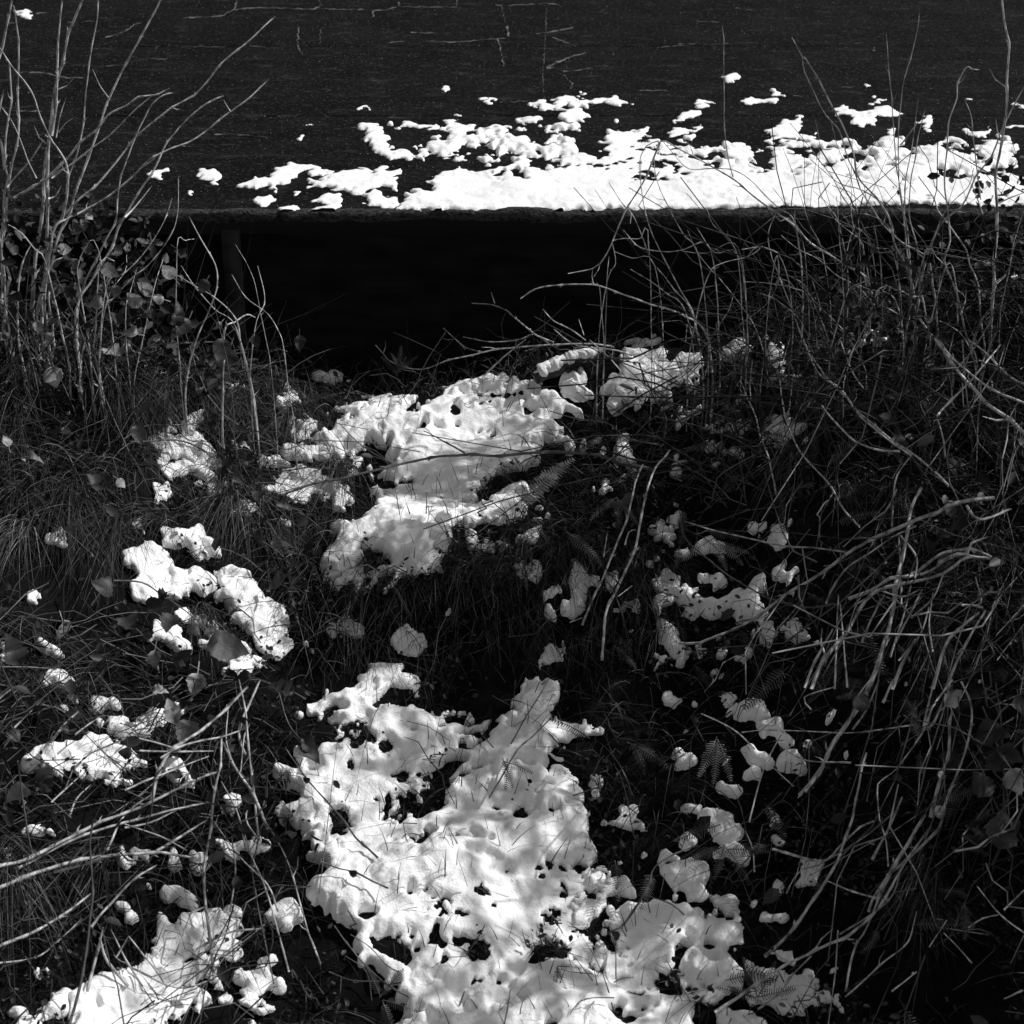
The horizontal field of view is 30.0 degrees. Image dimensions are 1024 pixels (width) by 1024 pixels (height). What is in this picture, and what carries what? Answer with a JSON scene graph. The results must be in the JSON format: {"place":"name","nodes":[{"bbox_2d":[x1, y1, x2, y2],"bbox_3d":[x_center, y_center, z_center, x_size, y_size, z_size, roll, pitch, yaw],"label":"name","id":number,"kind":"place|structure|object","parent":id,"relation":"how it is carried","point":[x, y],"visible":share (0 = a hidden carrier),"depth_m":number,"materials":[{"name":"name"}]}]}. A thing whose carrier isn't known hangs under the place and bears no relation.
{"place":"outdoors","nodes":[
{"label":"outdoors","id":0,"kind":"place"},
{"bbox_2d":[0,239,1023,1023],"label":"ground","id":1,"kind":"structure","parent":0,"point":[978,996],"depth_m":3.91,"materials":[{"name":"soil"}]},
{"bbox_2d":[16,987,71,1023],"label":"snow patch","id":2,"kind":"object","parent":1,"relation":"on","point":[62,999],"visible":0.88,"depth_m":3.33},
{"bbox_2d":[3,717,140,803],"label":"bramble","id":3,"kind":"object","parent":1,"relation":"on","point":[44,779],"visible":0.95,"depth_m":3.58,"materials":[{"name":"plant"}]},
{"bbox_2d":[68,820,94,1023],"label":"dead branch","id":4,"kind":"object","parent":1,"relation":"on","point":[85,952],"visible":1,"depth_m":3.33,"materials":[{"name":"wood"}]},
{"bbox_2d":[20,731,147,780],"bbox_3d":[-0.833,0.486,3.713,0.133,0.090,0.228,23,35,38],"label":"snow patch","id":5,"kind":"object","parent":1,"relation":"on","point":[79,750],"visible":0.82,"depth_m":3.71,"materials":[{"name":"snow"}]},
{"bbox_2d":[0,184,245,481],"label":"bramble leaves","id":6,"kind":"object","parent":1,"relation":"on","point":[101,216],"visible":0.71,"depth_m":4.51,"materials":[{"name":"grey plant"}]},
{"bbox_2d":[0,686,248,963],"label":"straw heap","id":7,"kind":"object","parent":1,"relation":"on","point":[78,832],"visible":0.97,"depth_m":3.56,"materials":[{"name":"plant"}]},
{"bbox_2d":[200,736,221,983],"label":"dead stalk","id":8,"kind":"object","parent":7,"relation":"on","point":[209,938],"visible":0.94,"depth_m":3.59,"materials":[{"name":"plant"}]},
{"bbox_2d":[0,576,273,697],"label":"bramble","id":9,"kind":"object","parent":1,"relation":"on","point":[227,646],"visible":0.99,"depth_m":3.92,"materials":[{"name":"plant"}]},
{"bbox_2d":[0,0,274,417],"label":"shrub","id":10,"kind":"object","parent":1,"relation":"on","point":[48,263],"visible":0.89,"depth_m":4.33,"materials":[{"name":"grey plant"}]},
{"bbox_2d":[96,702,183,739],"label":"snow patch","id":11,"kind":"object","parent":1,"relation":"on","point":[113,722],"visible":0.69,"depth_m":3.81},
{"bbox_2d":[0,147,282,476],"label":"twig tangle","id":12,"kind":"object","parent":1,"relation":"on","point":[74,351],"visible":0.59,"depth_m":4.45,"materials":[{"name":"grey plant"}]},
{"bbox_2d":[68,952,219,1023],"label":"snow patch","id":13,"kind":"object","parent":1,"relation":"on","point":[97,1001],"visible":0.9,"depth_m":3.42,"materials":[{"name":"snow"}]},
{"bbox_2d":[86,905,263,991],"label":"dead stalk","id":14,"kind":"object","parent":13,"relation":"on","point":[118,975],"visible":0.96,"depth_m":3.43,"materials":[{"name":"plant"}]},
{"bbox_2d":[0,462,303,1023],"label":"straw tangle","id":15,"kind":"object","parent":1,"relation":"on","point":[58,705],"visible":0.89,"depth_m":3.65,"materials":[{"name":"grey plant"}]},
{"bbox_2d":[121,540,217,604],"bbox_3d":[-0.770,0.136,4.169,0.161,0.105,0.217,22,34,36],"label":"snow patch","id":16,"kind":"object","parent":1,"relation":"on","point":[187,578],"visible":0.89,"depth_m":4.17,"materials":[{"name":"snow"}]},
{"bbox_2d":[159,885,198,910],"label":"snow patch","id":17,"kind":"object","parent":1,"relation":"on","point":[173,894],"visible":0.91,"depth_m":3.58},
{"bbox_2d":[148,429,221,470],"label":"snow patch","id":18,"kind":"object","parent":1,"relation":"on","point":[178,453],"visible":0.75,"depth_m":4.47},
{"bbox_2d":[0,243,372,1005],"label":"bramble","id":19,"kind":"object","parent":1,"relation":"on","point":[136,740],"depth_m":4.26,"materials":[{"name":"plant"}]},
{"bbox_2d":[78,176,296,475],"bbox_3d":[-0.755,-0.389,4.426,0.496,0.757,0.142,0,27,0],"label":"sapling","id":20,"kind":"object","parent":1,"relation":"on","point":[253,401],"visible":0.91,"depth_m":4.41,"materials":[{"name":"grey plant"}]},
{"bbox_2d":[160,523,221,561],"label":"snow patch","id":21,"kind":"object","parent":1,"relation":"on","point":[200,531],"visible":0.94,"depth_m":4.24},
{"bbox_2d":[151,907,243,952],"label":"snow patch","id":22,"kind":"object","parent":1,"relation":"on","point":[190,933],"visible":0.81,"depth_m":3.54,"materials":[{"name":"snow"}]},
{"bbox_2d":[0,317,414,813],"bbox_3d":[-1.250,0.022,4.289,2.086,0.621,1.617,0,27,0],"label":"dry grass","id":23,"kind":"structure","parent":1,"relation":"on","point":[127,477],"depth_m":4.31,"materials":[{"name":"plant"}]},
{"bbox_2d":[158,457,257,516],"bbox_3d":[-0.704,-0.067,4.426,0.232,0.125,0.107,6,28,12],"label":"snow patch","id":24,"kind":"object","parent":1,"relation":"on","point":[184,464],"visible":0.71,"depth_m":4.43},
{"bbox_2d":[0,207,419,524],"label":"twig tangle","id":25,"kind":"object","parent":1,"relation":"on","point":[105,376],"visible":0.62,"depth_m":4.43,"materials":[{"name":"grey plant"}]},
{"bbox_2d":[148,678,319,763],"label":"bramble","id":26,"kind":"object","parent":1,"relation":"on","point":[307,747],"visible":0.98,"depth_m":3.81,"materials":[{"name":"plant"}]},
{"bbox_2d":[206,421,294,589],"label":"bramble","id":27,"kind":"object","parent":1,"relation":"on","point":[282,502],"visible":0.99,"depth_m":4.34,"materials":[{"name":"plant"}]},
{"bbox_2d":[214,564,293,660],"bbox_3d":[-0.568,0.215,4.179,0.117,0.132,0.245,-20,33,-33],"label":"snow patch","id":28,"kind":"object","parent":1,"relation":"on","point":[251,589],"visible":0.89,"depth_m":4.17,"materials":[{"name":"snow"}]},
{"bbox_2d":[232,965,286,995],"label":"snow patch","id":29,"kind":"object","parent":1,"relation":"on","point":[252,986],"visible":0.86,"depth_m":3.51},
{"bbox_2d":[213,679,321,971],"bbox_3d":[-0.501,0.596,3.681,0.148,0.293,0.571,-8,28,-15],"label":"straw bundle","id":30,"kind":"object","parent":1,"relation":"on","point":[253,795],"visible":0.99,"depth_m":3.70,"materials":[{"name":"plant"}]},
{"bbox_2d":[264,464,353,511],"bbox_3d":[-0.470,-0.065,4.531,0.214,0.068,0.142,5,27,10],"label":"snow patch","id":31,"kind":"object","parent":1,"relation":"on","point":[309,490],"visible":0.68,"depth_m":4.53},
{"bbox_2d":[280,442,344,462],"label":"snow patch","id":32,"kind":"object","parent":1,"relation":"on","point":[320,449],"visible":0.69,"depth_m":4.60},
{"bbox_2d":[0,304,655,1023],"bbox_3d":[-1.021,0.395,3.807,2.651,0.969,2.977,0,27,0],"label":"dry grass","id":33,"kind":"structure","parent":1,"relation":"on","point":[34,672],"depth_m":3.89,"materials":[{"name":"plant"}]},
{"bbox_2d":[390,624,427,656],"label":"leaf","id":34,"kind":"object","parent":1,"relation":"on","point":[395,637],"visible":0.9,"depth_m":4.11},
{"bbox_2d":[60,336,767,711],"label":"snow scraps","id":35,"kind":"object","parent":1,"relation":"on","point":[540,508],"visible":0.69,"depth_m":4.14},
{"bbox_2d":[173,317,656,409],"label":"wall foot grass","id":36,"kind":"structure","parent":1,"relation":"on","point":[436,380],"depth_m":4.80,"materials":[{"name":"plant"}]},
{"bbox_2d":[184,297,645,400],"bbox_3d":[-0.248,-0.396,4.731,1.155,0.293,0.318,0,27,0],"label":"twig tangle","id":37,"kind":"object","parent":1,"relation":"on","point":[206,352],"visible":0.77,"depth_m":4.75,"materials":[{"name":"grey plant"}]},
{"bbox_2d":[281,411,660,495],"bbox_3d":[-0.096,-0.135,4.469,0.878,0.122,0.314,0,27,0],"label":"briar","id":38,"kind":"object","parent":1,"relation":"on","point":[599,455],"visible":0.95,"depth_m":4.44,"materials":[{"name":"plant"}]},
{"bbox_2d":[272,372,743,1023],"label":"snow cover","id":39,"kind":"object","parent":1,"relation":"on","point":[524,898],"visible":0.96,"depth_m":3.74,"materials":[{"name":"snow"}]},
{"bbox_2d":[364,963,417,1023],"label":"fern","id":40,"kind":"object","parent":39,"relation":"on","point":[377,989],"visible":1,"depth_m":3.43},
{"bbox_2d":[102,320,805,1023],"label":"grass tips","id":41,"kind":"object","parent":39,"relation":"on","point":[472,736],"depth_m":3.78,"materials":[{"name":"plant"}]},
{"bbox_2d":[375,293,631,380],"bbox_3d":[-0.021,-0.445,4.781,0.683,0.187,0.182,7,28,14],"label":"briar","id":42,"kind":"object","parent":39,"relation":"on","point":[544,339],"visible":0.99,"depth_m":4.71,"materials":[{"name":"grey plant"}]},
{"bbox_2d":[293,510,717,718],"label":"hanging grass","id":43,"kind":"structure","parent":39,"relation":"on","point":[523,569],"depth_m":4.10,"materials":[{"name":"plant"}]},
{"bbox_2d":[531,348,600,383],"bbox_3d":[0.131,-0.365,4.692,0.177,0.081,0.056,-9,28,-17],"label":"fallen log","id":44,"kind":"object","parent":39,"relation":"on","point":[553,367],"visible":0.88,"depth_m":4.67,"materials":[{"name":"grey plant"}]},
{"bbox_2d":[608,845,697,979],"bbox_3d":[0.259,0.737,3.563,0.272,0.139,0.092,-22,35,-37],"label":"briar","id":45,"kind":"object","parent":39,"relation":"on","point":[616,935],"visible":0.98,"depth_m":3.59,"materials":[{"name":"plant"}]},
{"bbox_2d":[687,844,768,881],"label":"fern","id":46,"kind":"object","parent":39,"relation":"on","point":[738,849],"visible":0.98,"depth_m":3.64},
{"bbox_2d":[715,957,797,1000],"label":"fern","id":47,"kind":"object","parent":39,"relation":"on","point":[754,988],"visible":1,"depth_m":3.44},
{"bbox_2d":[714,815,928,1013],"bbox_3d":[0.584,0.747,3.396,0.444,0.285,0.122,-14,30,-25],"label":"straw bundle","id":48,"kind":"object","parent":39,"relation":"on","point":[878,894],"visible":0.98,"depth_m":3.42,"materials":[{"name":"plant"}]},
{"bbox_2d":[3,274,1017,1023],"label":"snow fragments","id":49,"kind":"object","parent":1,"relation":"on","point":[585,912],"visible":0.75,"depth_m":3.84,"materials":[{"name":"snow"}]},
{"bbox_2d":[0,227,1023,365],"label":"retaining wall","id":50,"kind":"structure","parent":1,"relation":"on","point":[427,288],"depth_m":4.84,"materials":[{"name":"stone"}]},
{"bbox_2d":[0,319,1023,1023],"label":"grass tussocks","id":51,"kind":"object","parent":1,"relation":"on","point":[166,415],"depth_m":4.17,"materials":[{"name":"plant"}]},
{"bbox_2d":[2,337,286,498],"bbox_3d":[-0.889,-0.276,4.442,0.384,0.211,0.807,11,29,21],"label":"bramble","id":52,"kind":"object","parent":51,"relation":"on","point":[53,377],"visible":0.91,"depth_m":4.37,"materials":[{"name":"plant"}]},
{"bbox_2d":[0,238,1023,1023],"bbox_3d":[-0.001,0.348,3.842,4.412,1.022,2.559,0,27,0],"label":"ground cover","id":53,"kind":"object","parent":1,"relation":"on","point":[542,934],"visible":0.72,"depth_m":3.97,"materials":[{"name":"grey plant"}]},
{"bbox_2d":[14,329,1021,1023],"bbox_3d":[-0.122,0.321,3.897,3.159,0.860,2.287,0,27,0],"label":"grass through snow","id":54,"kind":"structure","parent":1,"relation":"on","point":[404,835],"depth_m":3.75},
{"bbox_2d":[519,457,575,507],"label":"fern","id":55,"kind":"object","parent":1,"relation":"on","point":[539,487],"visible":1,"depth_m":4.23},
{"bbox_2d":[559,366,593,401],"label":"snow patch","id":56,"kind":"object","parent":1,"relation":"on","point":[579,376],"visible":0.9,"depth_m":4.68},
{"bbox_2d":[568,559,599,601],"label":"snow patch","id":57,"kind":"object","parent":1,"relation":"on","point":[593,580],"visible":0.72,"depth_m":4.13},
{"bbox_2d":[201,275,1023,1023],"bbox_3d":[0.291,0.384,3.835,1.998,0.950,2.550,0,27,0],"label":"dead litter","id":58,"kind":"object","parent":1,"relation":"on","point":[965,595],"visible":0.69,"depth_m":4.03,"materials":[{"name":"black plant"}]},
{"bbox_2d":[570,450,669,660],"bbox_3d":[0.233,0.081,4.130,0.112,0.320,0.403,13,30,24],"label":"dead branch","id":59,"kind":"object","parent":1,"relation":"on","point":[610,600],"visible":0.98,"depth_m":4.10,"materials":[{"name":"wood"}]},
{"bbox_2d":[599,352,703,415],"bbox_3d":[0.345,-0.323,4.705,0.268,0.123,0.122,-5,27,-10],"label":"snow patch","id":60,"kind":"object","parent":1,"relation":"on","point":[610,385],"visible":0.71,"depth_m":4.69,"materials":[{"name":"snow"}]},
{"bbox_2d":[656,618,690,667],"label":"snow patch","id":61,"kind":"object","parent":1,"relation":"on","point":[680,661],"visible":0.88,"depth_m":4.07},
{"bbox_2d":[660,857,709,902],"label":"snow patch","id":62,"kind":"object","parent":1,"relation":"on","point":[698,890],"visible":0.98,"depth_m":3.65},
{"bbox_2d":[520,27,877,431],"bbox_3d":[0.436,-0.612,4.420,0.843,0.991,0.136,7,28,13],"label":"bare bush","id":63,"kind":"object","parent":1,"relation":"on","point":[714,268],"visible":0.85,"depth_m":4.45,"materials":[{"name":"grey plant"}]},
{"bbox_2d":[652,568,769,625],"bbox_3d":[0.435,0.171,4.112,0.283,0.108,0.108,14,30,25],"label":"snow patch","id":64,"kind":"object","parent":1,"relation":"on","point":[711,603],"visible":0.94,"depth_m":4.09,"materials":[{"name":"snow"}]},
{"bbox_2d":[697,736,732,783],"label":"fern","id":65,"kind":"object","parent":1,"relation":"on","point":[717,748],"visible":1,"depth_m":3.75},
{"bbox_2d":[412,113,1023,702],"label":"twig tangle","id":66,"kind":"object","parent":1,"relation":"on","point":[764,359],"visible":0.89,"depth_m":4.28,"materials":[{"name":"grey plant"}]},
{"bbox_2d":[697,807,744,845],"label":"snow patch","id":67,"kind":"object","parent":1,"relation":"on","point":[728,836],"visible":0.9,"depth_m":3.71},
{"bbox_2d":[716,1007,766,1023],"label":"snow patch","id":68,"kind":"object","parent":1,"relation":"on","point":[737,1017],"visible":0.94,"depth_m":3.44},
{"bbox_2d":[720,692,770,721],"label":"snow patch","id":69,"kind":"object","parent":1,"relation":"on","point":[750,714],"visible":0.9,"depth_m":3.85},
{"bbox_2d":[740,743,774,770],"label":"snow patch","id":70,"kind":"object","parent":1,"relation":"on","point":[755,756],"visible":0.9,"depth_m":3.77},
{"bbox_2d":[756,716,793,749],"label":"snow patch","id":71,"kind":"object","parent":1,"relation":"on","point":[786,738],"visible":0.93,"depth_m":3.79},
{"bbox_2d":[535,330,1023,1023],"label":"fern undergrowth","id":72,"kind":"object","parent":1,"relation":"on","point":[821,682],"visible":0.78,"depth_m":3.82,"materials":[{"name":"plant"}]},
{"bbox_2d":[550,350,1023,1023],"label":"straw tangle","id":73,"kind":"object","parent":1,"relation":"on","point":[922,542],"visible":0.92,"depth_m":3.76,"materials":[{"name":"grey plant"}]},
{"bbox_2d":[803,339,949,526],"bbox_3d":[0.751,-0.181,4.160,0.127,0.249,0.548,-10,29,-19],"label":"briar","id":74,"kind":"object","parent":73,"relation":"on","point":[875,428],"visible":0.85,"depth_m":4.07,"materials":[{"name":"grey plant"}]},
{"bbox_2d":[864,487,922,695],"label":"dead stalk","id":75,"kind":"object","parent":73,"relation":"on","point":[871,681],"visible":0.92,"depth_m":3.77,"materials":[{"name":"plant"}]},
{"bbox_2d":[934,338,1023,457],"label":"dead branch","id":76,"kind":"object","parent":73,"relation":"on","point":[976,391],"visible":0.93,"depth_m":4.05,"materials":[{"name":"wood"}]},
{"bbox_2d":[745,959,832,1016],"bbox_3d":[0.500,0.870,3.476,0.170,0.050,0.102,7,28,14],"label":"snow patch","id":77,"kind":"object","parent":1,"relation":"on","point":[801,980],"visible":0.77,"depth_m":3.47,"materials":[{"name":"snow"}]},
{"bbox_2d":[776,749,807,775],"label":"snow patch","id":78,"kind":"object","parent":1,"relation":"on","point":[783,760],"visible":0.91,"depth_m":3.75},
{"bbox_2d":[569,114,1023,551],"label":"twig tangle","id":79,"kind":"object","parent":1,"relation":"on","point":[834,354],"visible":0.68,"depth_m":4.34,"materials":[{"name":"grey plant"}]},
{"bbox_2d":[574,70,1023,503],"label":"twig tangle","id":80,"kind":"object","parent":1,"relation":"on","point":[812,315],"visible":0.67,"depth_m":4.47,"materials":[{"name":"grey plant"}]},
{"bbox_2d":[764,753,867,956],"bbox_3d":[0.581,0.638,3.535,0.045,0.271,0.338,20,33,34],"label":"dead stalk","id":81,"kind":"object","parent":1,"relation":"on","point":[795,925],"visible":0.95,"depth_m":3.53,"materials":[{"name":"plant"}]},
{"bbox_2d":[619,231,1023,1023],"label":"bramble leaves","id":82,"kind":"object","parent":1,"relation":"on","point":[771,895],"visible":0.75,"depth_m":3.98,"materials":[{"name":"grey plant"}]},
{"bbox_2d":[740,149,975,419],"bbox_3d":[0.797,-0.467,4.361,0.543,0.667,0.162,8,28,15],"label":"bare bush","id":83,"kind":"object","parent":1,"relation":"on","point":[871,308],"visible":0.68,"depth_m":4.36,"materials":[{"name":"grey plant"}]},
{"bbox_2d":[772,679,952,898],"bbox_3d":[0.634,0.510,3.573,0.244,0.355,0.342,14,30,26],"label":"briar","id":84,"kind":"object","parent":1,"relation":"on","point":[857,829],"visible":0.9,"depth_m":3.56,"materials":[{"name":"grey plant"}]},
{"bbox_2d":[714,307,1023,1023],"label":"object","id":85,"kind":"object","parent":1,"relation":"on","point":[995,603],"visible":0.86,"depth_m":3.68,"materials":[{"name":"grey plant"}]},
{"bbox_2d":[679,496,994,647],"bbox_3d":[0.660,0.132,3.896,0.622,0.343,0.058,0,27,0],"label":"dead stalk","id":86,"kind":"object","parent":85,"relation":"on","point":[899,527],"visible":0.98,"depth_m":3.86,"materials":[{"name":"plant"}]},
{"bbox_2d":[931,604,985,689],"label":"dead stalk","id":87,"kind":"object","parent":85,"relation":"on","point":[950,637],"visible":0.92,"depth_m":3.63,"materials":[{"name":"plant"}]},
{"bbox_2d":[715,156,1023,467],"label":"bramble leaves","id":88,"kind":"object","parent":1,"relation":"on","point":[865,261],"visible":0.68,"depth_m":4.43,"materials":[{"name":"grey plant"}]},
{"bbox_2d":[798,679,950,860],"bbox_3d":[0.639,0.456,3.601,0.278,0.251,0.266,14,30,25],"label":"straw bundle","id":89,"kind":"object","parent":1,"relation":"on","point":[820,770],"visible":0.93,"depth_m":3.65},
{"bbox_2d":[790,9,985,394],"bbox_3d":[0.868,-0.695,4.367,0.497,0.881,0.154,9,28,16],"label":"shrub","id":90,"kind":"object","parent":1,"relation":"on","point":[873,195],"visible":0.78,"depth_m":4.33,"materials":[{"name":"grey plant"}]},
{"bbox_2d":[803,536,981,689],"bbox_3d":[0.738,0.221,3.774,0.325,0.222,0.227,-22,35,-37],"label":"straw bundle","id":91,"kind":"object","parent":1,"relation":"on","point":[906,652],"visible":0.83,"depth_m":3.75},
{"bbox_2d":[810,505,1011,689],"bbox_3d":[0.785,0.153,3.815,0.457,0.308,0.159,-7,28,-14],"label":"straw bundle","id":92,"kind":"object","parent":1,"relation":"on","point":[915,574],"visible":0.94,"depth_m":3.77,"materials":[{"name":"plant"}]},
{"bbox_2d":[886,681,973,875],"bbox_3d":[0.783,0.496,3.504,0.061,0.267,0.292,17,31,29],"label":"dead stalk","id":93,"kind":"object","parent":1,"relation":"on","point":[931,813],"visible":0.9,"depth_m":3.51,"materials":[{"name":"plant"}]},
{"bbox_2d":[845,886,1023,998],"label":"briar","id":94,"kind":"object","parent":1,"relation":"on","point":[907,942],"visible":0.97,"depth_m":3.35,"materials":[{"name":"grey plant"}]},
{"bbox_2d":[852,689,1023,865],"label":"bramble","id":95,"kind":"object","parent":1,"relation":"on","point":[1005,755],"visible":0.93,"depth_m":3.46,"materials":[{"name":"plant"}]},
{"bbox_2d":[905,0,1023,386],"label":"sapling","id":96,"kind":"object","parent":1,"relation":"on","point":[994,281],"visible":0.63,"depth_m":4.30,"materials":[{"name":"grey plant"}]},
{"bbox_2d":[0,0,1023,208],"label":"road","id":97,"kind":"structure","parent":0,"point":[327,68],"depth_m":5.84,"materials":[{"name":"asphalt"}]},
{"bbox_2d":[236,162,333,192],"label":"snow patch","id":98,"kind":"object","parent":97,"relation":"on","point":[283,175],"visible":1,"depth_m":4.95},
{"bbox_2d":[306,166,401,194],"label":"snow patch","id":99,"kind":"object","parent":97,"relation":"on","point":[357,181],"visible":1,"depth_m":4.89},
{"bbox_2d":[362,189,399,208],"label":"snow patch","id":100,"kind":"object","parent":97,"relation":"on","point":[375,197],"visible":1,"depth_m":4.76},
{"bbox_2d":[357,122,412,160],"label":"snow patch","id":101,"kind":"object","parent":97,"relation":"on","point":[376,137],"visible":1,"depth_m":5.20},
{"bbox_2d":[0,207,1023,226],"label":"kerb","id":102,"kind":"structure","parent":97,"relation":"on","point":[520,214],"depth_m":4.70,"materials":[{"name":"concrete"}]},
{"bbox_2d":[527,95,633,110],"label":"snow patch","id":103,"kind":"object","parent":97,"relation":"on","point":[574,102],"visible":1,"depth_m":5.58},
{"bbox_2d":[387,88,1010,166],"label":"snow specks","id":104,"kind":"object","parent":97,"relation":"on","point":[557,127],"visible":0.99,"depth_m":5.34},
{"bbox_2d":[396,119,1023,210],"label":"snow patch","id":105,"kind":"object","parent":97,"relation":"on","point":[458,188],"visible":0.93,"depth_m":4.93,"materials":[{"name":"snow"}]},
{"bbox_2d":[764,115,815,144],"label":"snow patch","id":106,"kind":"object","parent":97,"relation":"on","point":[784,129],"visible":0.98,"depth_m":5.32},
{"bbox_2d":[832,105,902,126],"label":"snow patch","id":107,"kind":"object","parent":97,"relation":"on","point":[861,118],"visible":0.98,"depth_m":5.48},
{"bbox_2d":[0,217,1023,234],"label":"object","id":108,"kind":"structure","parent":0,"point":[278,225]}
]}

